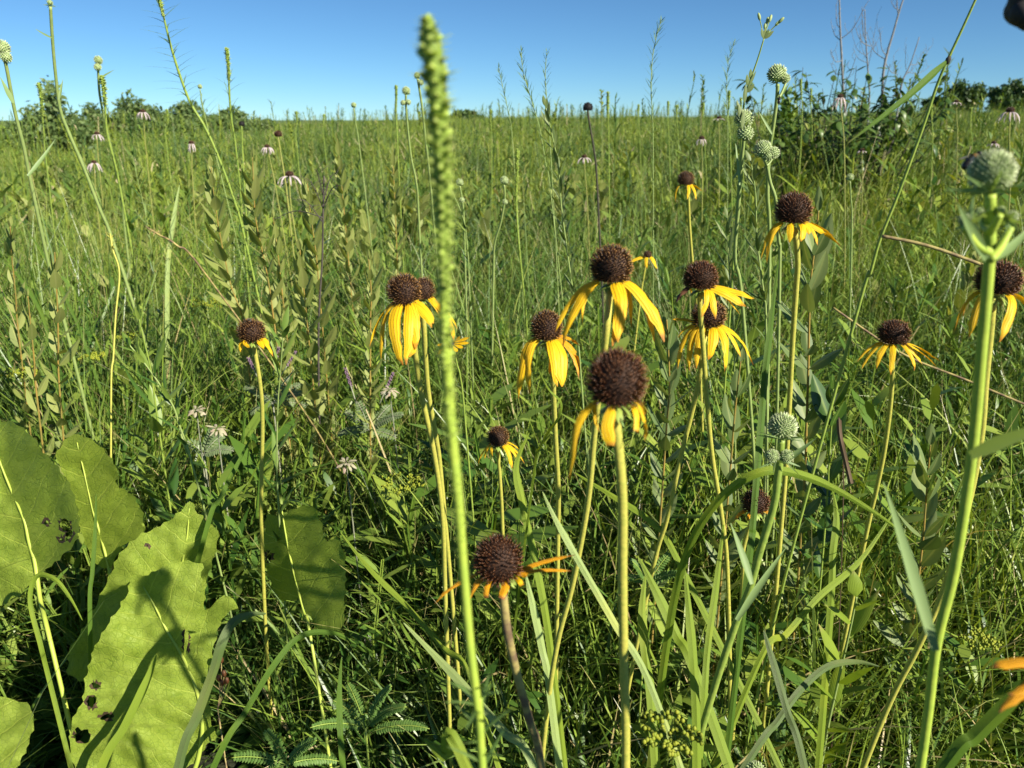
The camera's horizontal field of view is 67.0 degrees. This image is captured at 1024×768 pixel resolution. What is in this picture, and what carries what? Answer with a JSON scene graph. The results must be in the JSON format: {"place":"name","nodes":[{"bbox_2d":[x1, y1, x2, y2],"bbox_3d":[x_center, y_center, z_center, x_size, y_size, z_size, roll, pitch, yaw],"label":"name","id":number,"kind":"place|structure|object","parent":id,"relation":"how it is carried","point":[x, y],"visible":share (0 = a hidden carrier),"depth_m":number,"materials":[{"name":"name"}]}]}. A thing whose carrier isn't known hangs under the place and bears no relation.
{"place":"outdoors","nodes":[
{"label":"outdoors","id":0,"kind":"place"},
{"bbox_2d":[0,120,1023,767],"bbox_3d":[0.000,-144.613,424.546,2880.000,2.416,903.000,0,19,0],"label":"ground","id":1,"kind":"structure","parent":0,"point":[222,762],"depth_m":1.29,"materials":[{"name":"plant"}]},
{"bbox_2d":[4,216,37,440],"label":"oval leaf plant","id":2,"kind":"object","parent":1,"relation":"on","point":[14,333],"visible":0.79,"depth_m":1.51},
{"bbox_2d":[22,289,67,621],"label":"oval leaf plant","id":3,"kind":"object","parent":1,"relation":"on","point":[31,400],"visible":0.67,"depth_m":1.24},
{"bbox_2d":[0,39,94,439],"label":"globe flower","id":4,"kind":"object","parent":1,"relation":"on","point":[5,54],"visible":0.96,"depth_m":1.24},
{"bbox_2d":[28,572,81,767],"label":"grass blade","id":5,"kind":"object","parent":1,"relation":"on","point":[58,582],"depth_m":0.92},
{"bbox_2d":[40,245,82,530],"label":"oval leaf plant","id":6,"kind":"object","parent":1,"relation":"on","point":[55,281],"visible":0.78,"depth_m":1.30,"materials":[{"name":"plant"}]},
{"bbox_2d":[23,75,99,160],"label":"bush","id":7,"kind":"object","parent":1,"relation":"on","point":[51,106],"visible":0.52,"depth_m":13.12,"materials":[{"name":"green plant"}]},
{"bbox_2d":[0,421,145,740],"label":"dock plant","id":8,"kind":"object","parent":1,"relation":"on","point":[38,489],"visible":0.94,"depth_m":1.05,"materials":[{"name":"green plant"}]},
{"bbox_2d":[88,494,96,735],"bbox_3d":[-0.516,0.438,0.976,0.005,0.563,0.202,-2,19,-5],"label":"grass blade","id":9,"kind":"object","parent":1,"relation":"on","point":[90,631],"depth_m":0.95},
{"bbox_2d":[36,0,185,491],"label":"globe flower","id":10,"kind":"object","parent":1,"relation":"on","point":[58,91],"visible":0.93,"depth_m":1.57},
{"bbox_2d":[0,502,237,767],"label":"dock plant","id":11,"kind":"object","parent":1,"relation":"on","point":[148,612],"visible":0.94,"depth_m":0.92,"materials":[{"name":"green plant"}]},
{"bbox_2d":[97,75,152,357],"bbox_3d":[-1.052,-0.266,2.164,0.094,1.106,0.215,-4,19,-11],"label":"blazing star","id":12,"kind":"object","parent":1,"relation":"on","point":[102,82],"visible":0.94,"depth_m":2.03,"materials":[{"name":"green plant"}]},
{"bbox_2d":[97,655,156,767],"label":"grass blade","id":13,"kind":"object","parent":1,"relation":"on","point":[124,725],"depth_m":0.87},
{"bbox_2d":[99,88,179,137],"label":"bush","id":14,"kind":"object","parent":1,"relation":"on","point":[137,106],"visible":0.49,"depth_m":24.20,"materials":[{"name":"green plant"}]},
{"bbox_2d":[121,305,189,520],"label":"oval leaf plant","id":15,"kind":"object","parent":1,"relation":"on","point":[152,401],"visible":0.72,"depth_m":1.26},
{"bbox_2d":[165,185,179,463],"bbox_3d":[-0.893,-0.088,2.048,0.016,0.838,0.197,5,20,14],"label":"grass blade","id":16,"kind":"object","parent":1,"relation":"on","point":[167,268],"depth_m":2.00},
{"bbox_2d":[117,332,252,712],"bbox_3d":[-0.434,0.282,1.107,0.050,0.757,0.127,11,22,28],"label":"leafy stalk","id":17,"kind":"object","parent":1,"relation":"on","point":[142,358],"visible":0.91,"depth_m":1.01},
{"bbox_2d":[163,99,229,137],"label":"bush","id":18,"kind":"object","parent":1,"relation":"on","point":[185,107],"visible":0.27,"depth_m":25.27,"materials":[{"name":"green plant"}]},
{"bbox_2d":[187,428,233,572],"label":"silvery plant","id":19,"kind":"object","parent":1,"relation":"on","point":[212,450],"visible":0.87,"depth_m":1.39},
{"bbox_2d":[174,611,265,767],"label":"grass blade","id":20,"kind":"object","parent":1,"relation":"on","point":[218,653],"depth_m":0.75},
{"bbox_2d":[143,0,299,454],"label":"blazing star","id":21,"kind":"object","parent":1,"relation":"on","point":[160,4],"visible":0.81,"depth_m":1.74,"materials":[{"name":"green plant"}]},
{"bbox_2d":[195,436,251,562],"bbox_3d":[-0.422,0.396,1.030,0.008,0.605,0.286,11,22,29],"label":"grass blade","id":22,"kind":"object","parent":1,"relation":"on","point":[212,510],"depth_m":1.00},
{"bbox_2d":[200,155,259,442],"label":"oval leaf plant","id":23,"kind":"object","parent":1,"relation":"on","point":[223,267],"visible":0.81,"depth_m":1.55,"materials":[{"name":"plant"}]},
{"bbox_2d":[212,47,265,369],"bbox_3d":[-0.755,-0.310,2.201,0.135,1.177,0.292,-8,20,-21],"label":"blazing star","id":24,"kind":"object","parent":1,"relation":"on","point":[227,55],"visible":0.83,"depth_m":2.06,"materials":[{"name":"green plant"}]},
{"bbox_2d":[208,105,274,134],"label":"bush","id":25,"kind":"object","parent":1,"relation":"on","point":[224,112],"visible":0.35,"depth_m":26.21,"materials":[{"name":"green plant"}]},
{"bbox_2d":[235,318,272,718],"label":"yellow coneflower","id":26,"kind":"object","parent":1,"relation":"on","point":[252,333],"visible":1,"depth_m":0.93,"materials":[{"name":"green plant"}]},
{"bbox_2d":[145,225,365,523],"bbox_3d":[-0.401,0.119,1.460,0.422,0.864,0.048,-16,25,-40],"label":"dry stalk","id":27,"kind":"object","parent":1,"relation":"on","point":[210,280],"visible":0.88,"depth_m":1.30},
{"bbox_2d":[240,146,299,493],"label":"oval leaf plant","id":28,"kind":"object","parent":1,"relation":"on","point":[254,193],"visible":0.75,"depth_m":1.56,"materials":[{"name":"plant"}]},
{"bbox_2d":[252,305,298,707],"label":"leafy stalk","id":29,"kind":"object","parent":1,"relation":"on","point":[277,367],"visible":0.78,"depth_m":1.02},
{"bbox_2d":[243,347,307,478],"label":"silvery plant","id":30,"kind":"object","parent":1,"relation":"on","point":[295,392],"visible":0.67,"depth_m":1.63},
{"bbox_2d":[210,629,355,767],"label":"grass blade","id":31,"kind":"object","parent":1,"relation":"on","point":[258,689],"depth_m":0.91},
{"bbox_2d":[231,728,338,767],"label":"leaflet plant","id":32,"kind":"object","parent":1,"relation":"on","point":[296,753],"visible":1,"depth_m":0.91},
{"bbox_2d":[268,209,306,470],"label":"oval leaf plant","id":33,"kind":"object","parent":1,"relation":"on","point":[277,245],"visible":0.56,"depth_m":1.79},
{"bbox_2d":[264,505,346,767],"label":"dock plant","id":34,"kind":"object","parent":1,"relation":"on","point":[308,572],"visible":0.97,"depth_m":1.05,"materials":[{"name":"green plant"}]},
{"bbox_2d":[273,162,339,510],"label":"dead stalk","id":35,"kind":"object","parent":1,"relation":"on","point":[318,328],"visible":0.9,"depth_m":1.43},
{"bbox_2d":[288,238,337,514],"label":"oval leaf plant","id":36,"kind":"object","parent":1,"relation":"on","point":[316,399],"visible":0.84,"depth_m":1.50,"materials":[{"name":"plant"}]},
{"bbox_2d":[297,173,345,502],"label":"oval leaf plant","id":37,"kind":"object","parent":1,"relation":"on","point":[314,257],"visible":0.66,"depth_m":1.62,"materials":[{"name":"plant"}]},
{"bbox_2d":[336,657,345,767],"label":"grass blade","id":38,"kind":"object","parent":1,"relation":"on","point":[339,713],"depth_m":0.80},
{"bbox_2d":[329,131,363,438],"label":"oval leaf plant","id":39,"kind":"object","parent":1,"relation":"on","point":[348,235],"visible":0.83,"depth_m":2.12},
{"bbox_2d":[310,682,429,767],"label":"leaflet plant","id":40,"kind":"object","parent":1,"relation":"on","point":[375,717],"visible":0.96,"depth_m":0.96,"materials":[{"name":"plant"}]},
{"bbox_2d":[337,368,403,527],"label":"silvery plant","id":41,"kind":"object","parent":1,"relation":"on","point":[380,422],"visible":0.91,"depth_m":1.50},
{"bbox_2d":[356,249,386,561],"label":"oval leaf plant","id":42,"kind":"object","parent":1,"relation":"on","point":[373,297],"visible":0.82,"depth_m":1.40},
{"bbox_2d":[288,659,456,767],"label":"lance leaf clump","id":43,"kind":"object","parent":1,"relation":"on","point":[328,691],"visible":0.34,"depth_m":1.18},
{"bbox_2d":[385,144,409,375],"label":"oval leaf plant","id":44,"kind":"object","parent":1,"relation":"on","point":[392,223],"visible":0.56,"depth_m":2.20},
{"bbox_2d":[370,272,452,767],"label":"yellow coneflower","id":45,"kind":"object","parent":1,"relation":"on","point":[403,293],"visible":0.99,"depth_m":0.66,"materials":[{"name":"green plant"}]},
{"bbox_2d":[341,533,501,767],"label":"grass blade","id":46,"kind":"object","parent":1,"relation":"on","point":[417,618],"depth_m":0.94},
{"bbox_2d":[413,277,464,745],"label":"yellow coneflower","id":47,"kind":"object","parent":1,"relation":"on","point":[427,289],"visible":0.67,"depth_m":0.81,"materials":[{"name":"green plant"}]},
{"bbox_2d":[423,727,471,767],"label":"grass blade","id":48,"kind":"object","parent":1,"relation":"on","point":[443,752],"depth_m":0.46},
{"bbox_2d":[409,14,510,767],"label":"blazing star","id":49,"kind":"object","parent":1,"relation":"on","point":[434,74],"visible":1,"depth_m":0.25,"materials":[{"name":"green plant"}]},
{"bbox_2d":[404,623,537,767],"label":"grass blade","id":50,"kind":"object","parent":1,"relation":"on","point":[489,714],"depth_m":0.79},
{"bbox_2d":[478,425,524,692],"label":"yellow coneflower","id":51,"kind":"object","parent":1,"relation":"on","point":[498,437],"visible":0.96,"depth_m":1.00,"materials":[{"name":"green plant"}]},
{"bbox_2d":[436,532,573,767],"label":"yellow coneflower","id":52,"kind":"object","parent":1,"relation":"on","point":[496,561],"visible":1,"depth_m":0.48,"materials":[{"name":"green plant"}]},
{"bbox_2d":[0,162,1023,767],"bbox_3d":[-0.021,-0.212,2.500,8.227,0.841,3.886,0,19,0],"label":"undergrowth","id":53,"kind":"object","parent":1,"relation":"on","point":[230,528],"visible":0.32,"depth_m":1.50,"materials":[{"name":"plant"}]},
{"bbox_2d":[0,48,1023,357],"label":"meadow","id":54,"kind":"structure","parent":1,"relation":"on","point":[572,130],"depth_m":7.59,"materials":[{"name":"plant"}]},
{"bbox_2d":[0,520,1023,767],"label":"ground cover","id":55,"kind":"object","parent":1,"relation":"on","point":[244,734],"visible":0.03,"depth_m":1.25,"materials":[{"name":"green plant"}]},
{"bbox_2d":[0,120,1023,532],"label":"olive undergrowth","id":56,"kind":"object","parent":1,"relation":"on","point":[966,278],"visible":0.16,"depth_m":3.94,"materials":[{"name":"green plant"}]},
{"bbox_2d":[509,148,536,403],"bbox_3d":[0.035,-0.169,2.166,0.099,0.950,0.253,6,20,17],"label":"blazing star","id":57,"kind":"object","parent":1,"relation":"on","point":[517,155],"visible":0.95,"depth_m":2.03,"materials":[{"name":"green plant"}]},
{"bbox_2d":[505,369,562,749],"bbox_3d":[0.006,0.326,0.921,0.019,0.813,0.303,-4,19,-10],"label":"grass blade","id":58,"kind":"object","parent":1,"relation":"on","point":[529,508],"depth_m":0.82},
{"bbox_2d":[513,433,567,767],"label":"grass blade","id":59,"kind":"object","parent":1,"relation":"on","point":[534,559],"depth_m":0.86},
{"bbox_2d":[526,577,562,767],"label":"grass blade","id":60,"kind":"object","parent":1,"relation":"on","point":[551,697],"depth_m":0.80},
{"bbox_2d":[516,47,572,423],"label":"leafy stalk","id":61,"kind":"object","parent":1,"relation":"on","point":[534,114],"visible":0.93,"depth_m":1.82,"materials":[{"name":"green plant"}]},
{"bbox_2d":[517,309,579,764],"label":"yellow coneflower","id":62,"kind":"object","parent":1,"relation":"on","point":[544,324],"visible":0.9,"depth_m":0.69,"materials":[{"name":"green plant"}]},
{"bbox_2d":[455,680,664,767],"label":"lance leaf clump","id":63,"kind":"object","parent":1,"relation":"on","point":[514,727],"visible":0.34,"depth_m":1.11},
{"bbox_2d":[539,96,595,602],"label":"leafy stalk","id":64,"kind":"object","parent":1,"relation":"on","point":[546,117],"visible":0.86,"depth_m":1.18,"materials":[{"name":"green plant"}]},
{"bbox_2d":[541,242,664,759],"bbox_3d":[0.036,0.319,0.748,0.068,0.924,0.199,-9,21,-25],"label":"yellow coneflower","id":65,"kind":"object","parent":1,"relation":"on","point":[610,265],"visible":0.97,"depth_m":0.56,"materials":[{"name":"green plant"}]},
{"bbox_2d":[569,345,649,767],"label":"yellow coneflower","id":66,"kind":"object","parent":1,"relation":"on","point":[618,379],"visible":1,"depth_m":0.39,"materials":[{"name":"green plant"}]},
{"bbox_2d":[542,492,683,767],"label":"grass blade","id":67,"kind":"object","parent":1,"relation":"on","point":[608,612],"depth_m":0.67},
{"bbox_2d":[615,552,676,761],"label":"leaflet plant","id":68,"kind":"object","parent":1,"relation":"on","point":[638,568],"visible":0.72,"depth_m":1.02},
{"bbox_2d":[638,576,660,767],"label":"grass blade","id":69,"kind":"object","parent":1,"relation":"on","point":[646,659],"depth_m":0.86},
{"bbox_2d":[632,311,690,694],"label":"oval leaf plant","id":70,"kind":"object","parent":1,"relation":"on","point":[671,343],"visible":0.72,"depth_m":1.06,"materials":[{"name":"plant"}]},
{"bbox_2d":[639,709,703,767],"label":"umbel flower","id":71,"kind":"object","parent":1,"relation":"on","point":[670,744],"visible":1,"depth_m":0.61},
{"bbox_2d":[574,472,782,767],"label":"grass blade","id":72,"kind":"object","parent":1,"relation":"on","point":[699,603],"depth_m":0.91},
{"bbox_2d":[615,300,752,758],"bbox_3d":[0.155,0.306,0.917,0.064,0.856,0.197,-9,21,-25],"label":"yellow coneflower","id":73,"kind":"object","parent":1,"relation":"on","point":[714,333],"visible":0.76,"depth_m":0.73,"materials":[{"name":"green plant"}]},
{"bbox_2d":[639,558,733,767],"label":"grass blade","id":74,"kind":"object","parent":1,"relation":"on","point":[680,641],"depth_m":0.83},
{"bbox_2d":[674,171,703,503],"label":"yellow coneflower","id":75,"kind":"object","parent":1,"relation":"on","point":[685,179],"visible":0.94,"depth_m":1.26,"materials":[{"name":"green plant"}]},
{"bbox_2d":[684,570,700,767],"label":"grass blade","id":76,"kind":"object","parent":1,"relation":"on","point":[694,681],"depth_m":0.78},
{"bbox_2d":[700,518,724,767],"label":"grass blade","id":77,"kind":"object","parent":1,"relation":"on","point":[708,638],"depth_m":0.82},
{"bbox_2d":[676,260,753,749],"bbox_3d":[0.246,0.294,0.883,0.056,0.901,0.264,16,25,39],"label":"yellow coneflower","id":78,"kind":"object","parent":1,"relation":"on","point":[700,276],"visible":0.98,"depth_m":0.67,"materials":[{"name":"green plant"}]},
{"bbox_2d":[699,348,751,687],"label":"oval leaf plant","id":79,"kind":"object","parent":1,"relation":"on","point":[732,419],"visible":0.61,"depth_m":1.11,"materials":[{"name":"plant"}]},
{"bbox_2d":[713,205,749,581],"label":"leafy stalk","id":80,"kind":"object","parent":1,"relation":"on","point":[728,276],"visible":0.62,"depth_m":1.15,"materials":[{"name":"green plant"}]},
{"bbox_2d":[733,108,758,580],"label":"globe flower","id":81,"kind":"object","parent":1,"relation":"on","point":[745,133],"visible":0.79,"depth_m":1.07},
{"bbox_2d":[710,13,783,575],"bbox_3d":[0.339,0.062,1.192,0.042,1.135,0.242,8,20,21],"label":"budding stalk","id":82,"kind":"object","parent":1,"relation":"on","point":[765,34],"visible":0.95,"depth_m":0.95,"materials":[{"name":"green plant"}]},
{"bbox_2d":[722,259,778,767],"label":"grass blade","id":83,"kind":"object","parent":1,"relation":"on","point":[752,531],"depth_m":0.84,"materials":[{"name":"plant"}]},
{"bbox_2d":[689,411,815,767],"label":"globe flower","id":84,"kind":"object","parent":1,"relation":"on","point":[783,425],"visible":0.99,"depth_m":0.64,"materials":[{"name":"plant"}]},
{"bbox_2d":[732,488,775,750],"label":"yellow coneflower","id":85,"kind":"object","parent":1,"relation":"on","point":[763,502],"visible":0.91,"depth_m":0.86,"materials":[{"name":"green plant"}]},
{"bbox_2d":[743,150,776,616],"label":"leafy stalk","id":86,"kind":"object","parent":1,"relation":"on","point":[758,239],"visible":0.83,"depth_m":1.06,"materials":[{"name":"green plant"}]},
{"bbox_2d":[754,140,781,603],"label":"globe flower","id":87,"kind":"object","parent":1,"relation":"on","point":[765,150],"visible":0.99,"depth_m":1.03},
{"bbox_2d":[758,63,790,599],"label":"globe flower","id":88,"kind":"object","parent":1,"relation":"on","point":[776,73],"visible":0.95,"depth_m":0.99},
{"bbox_2d":[646,466,918,767],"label":"grass blade","id":89,"kind":"object","parent":1,"relation":"on","point":[723,495],"depth_m":0.70,"materials":[{"name":"plant"}]},
{"bbox_2d":[763,630,807,767],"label":"grass blade","id":90,"kind":"object","parent":1,"relation":"on","point":[787,711],"depth_m":0.77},
{"bbox_2d":[767,86,807,193],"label":"bush","id":91,"kind":"object","parent":1,"relation":"on","point":[788,115],"visible":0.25,"depth_m":6.13,"materials":[{"name":"green plant"}]},
{"bbox_2d":[758,190,839,756],"bbox_3d":[0.312,0.259,0.897,0.058,0.956,0.252,13,23,33],"label":"yellow coneflower","id":92,"kind":"object","parent":1,"relation":"on","point":[794,208],"visible":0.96,"depth_m":0.69,"materials":[{"name":"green plant"}]},
{"bbox_2d":[713,509,895,767],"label":"grass blade","id":93,"kind":"object","parent":1,"relation":"on","point":[811,604],"depth_m":0.89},
{"bbox_2d":[685,676,927,767],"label":"lance leaf clump","id":94,"kind":"object","parent":1,"relation":"on","point":[777,734],"visible":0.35,"depth_m":1.10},
{"bbox_2d":[773,186,842,692],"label":"oval leaf plant","id":95,"kind":"object","parent":1,"relation":"on","point":[813,255],"visible":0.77,"depth_m":1.04,"materials":[{"name":"plant"}]},
{"bbox_2d":[740,659,879,767],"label":"grass blade","id":96,"kind":"object","parent":1,"relation":"on","point":[806,683],"depth_m":0.88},
{"bbox_2d":[791,374,857,687],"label":"oval leaf plant","id":97,"kind":"object","parent":1,"relation":"on","point":[821,396],"visible":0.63,"depth_m":1.10,"materials":[{"name":"plant"}]},
{"bbox_2d":[815,492,839,767],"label":"grass blade","id":98,"kind":"object","parent":1,"relation":"on","point":[826,657],"depth_m":0.95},
{"bbox_2d":[791,570,879,766],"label":"leafy stalk","id":99,"kind":"object","parent":1,"relation":"on","point":[860,617],"visible":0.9,"depth_m":0.93,"materials":[{"name":"plant"}]},
{"bbox_2d":[829,417,852,766],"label":"grass blade","id":100,"kind":"object","parent":1,"relation":"on","point":[843,451],"depth_m":0.92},
{"bbox_2d":[734,66,962,225],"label":"leafy shrub","id":101,"kind":"object","parent":1,"relation":"on","point":[887,121],"visible":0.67,"depth_m":4.83,"materials":[{"name":"green plant"}]},
{"bbox_2d":[741,0,976,764],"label":"bent reed","id":102,"kind":"object","parent":1,"relation":"on","point":[925,80],"visible":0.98,"depth_m":0.76,"materials":[{"name":"plant"}]},
{"bbox_2d":[825,318,939,729],"bbox_3d":[0.435,0.302,0.965,0.070,0.824,0.237,12,22,30],"label":"yellow coneflower","id":103,"kind":"object","parent":1,"relation":"on","point":[893,334],"visible":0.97,"depth_m":0.77,"materials":[{"name":"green plant"}]},
{"bbox_2d":[775,641,991,767],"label":"lance leaf clump","id":104,"kind":"object","parent":1,"relation":"on","point":[936,717],"visible":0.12,"depth_m":1.16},
{"bbox_2d":[873,423,946,722],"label":"oval leaf plant","id":105,"kind":"object","parent":1,"relation":"on","point":[932,544],"visible":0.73,"depth_m":1.07,"materials":[{"name":"plant"}]},
{"bbox_2d":[860,258,1023,767],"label":"yellow coneflower","id":106,"kind":"object","parent":1,"relation":"on","point":[1008,279],"visible":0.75,"depth_m":0.57,"materials":[{"name":"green plant"}]},
{"bbox_2d":[883,147,1023,767],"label":"globe flower","id":107,"kind":"object","parent":1,"relation":"on","point":[993,170],"visible":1,"depth_m":0.35,"materials":[{"name":"plant"}]},
{"bbox_2d":[941,78,987,112],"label":"tree","id":108,"kind":"object","parent":1,"relation":"on","point":[965,95],"visible":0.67,"depth_m":64.94,"materials":[{"name":"green plant"}]},
{"bbox_2d":[934,680,1023,767],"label":"grass blade","id":109,"kind":"object","parent":1,"relation":"on","point":[986,725],"depth_m":0.55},
{"bbox_2d":[958,626,1003,714],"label":"umbel flower","id":110,"kind":"object","parent":1,"relation":"on","point":[983,640],"visible":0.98,"depth_m":1.05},
{"bbox_2d":[984,77,1023,111],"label":"tree","id":111,"kind":"object","parent":1,"relation":"on","point":[1013,91],"visible":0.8,"depth_m":61.34,"materials":[{"name":"green plant"}]},
{"bbox_2d":[992,657,1023,712],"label":"yellow coneflower","id":112,"kind":"object","parent":1,"relation":"on","point":[1016,697],"visible":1,"depth_m":0.30,"materials":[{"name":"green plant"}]},
{"bbox_2d":[0,0,1023,120],"label":"sky","id":113,"kind":"structure","parent":0,"point":[298,55],"materials":[{"name":"blue"}]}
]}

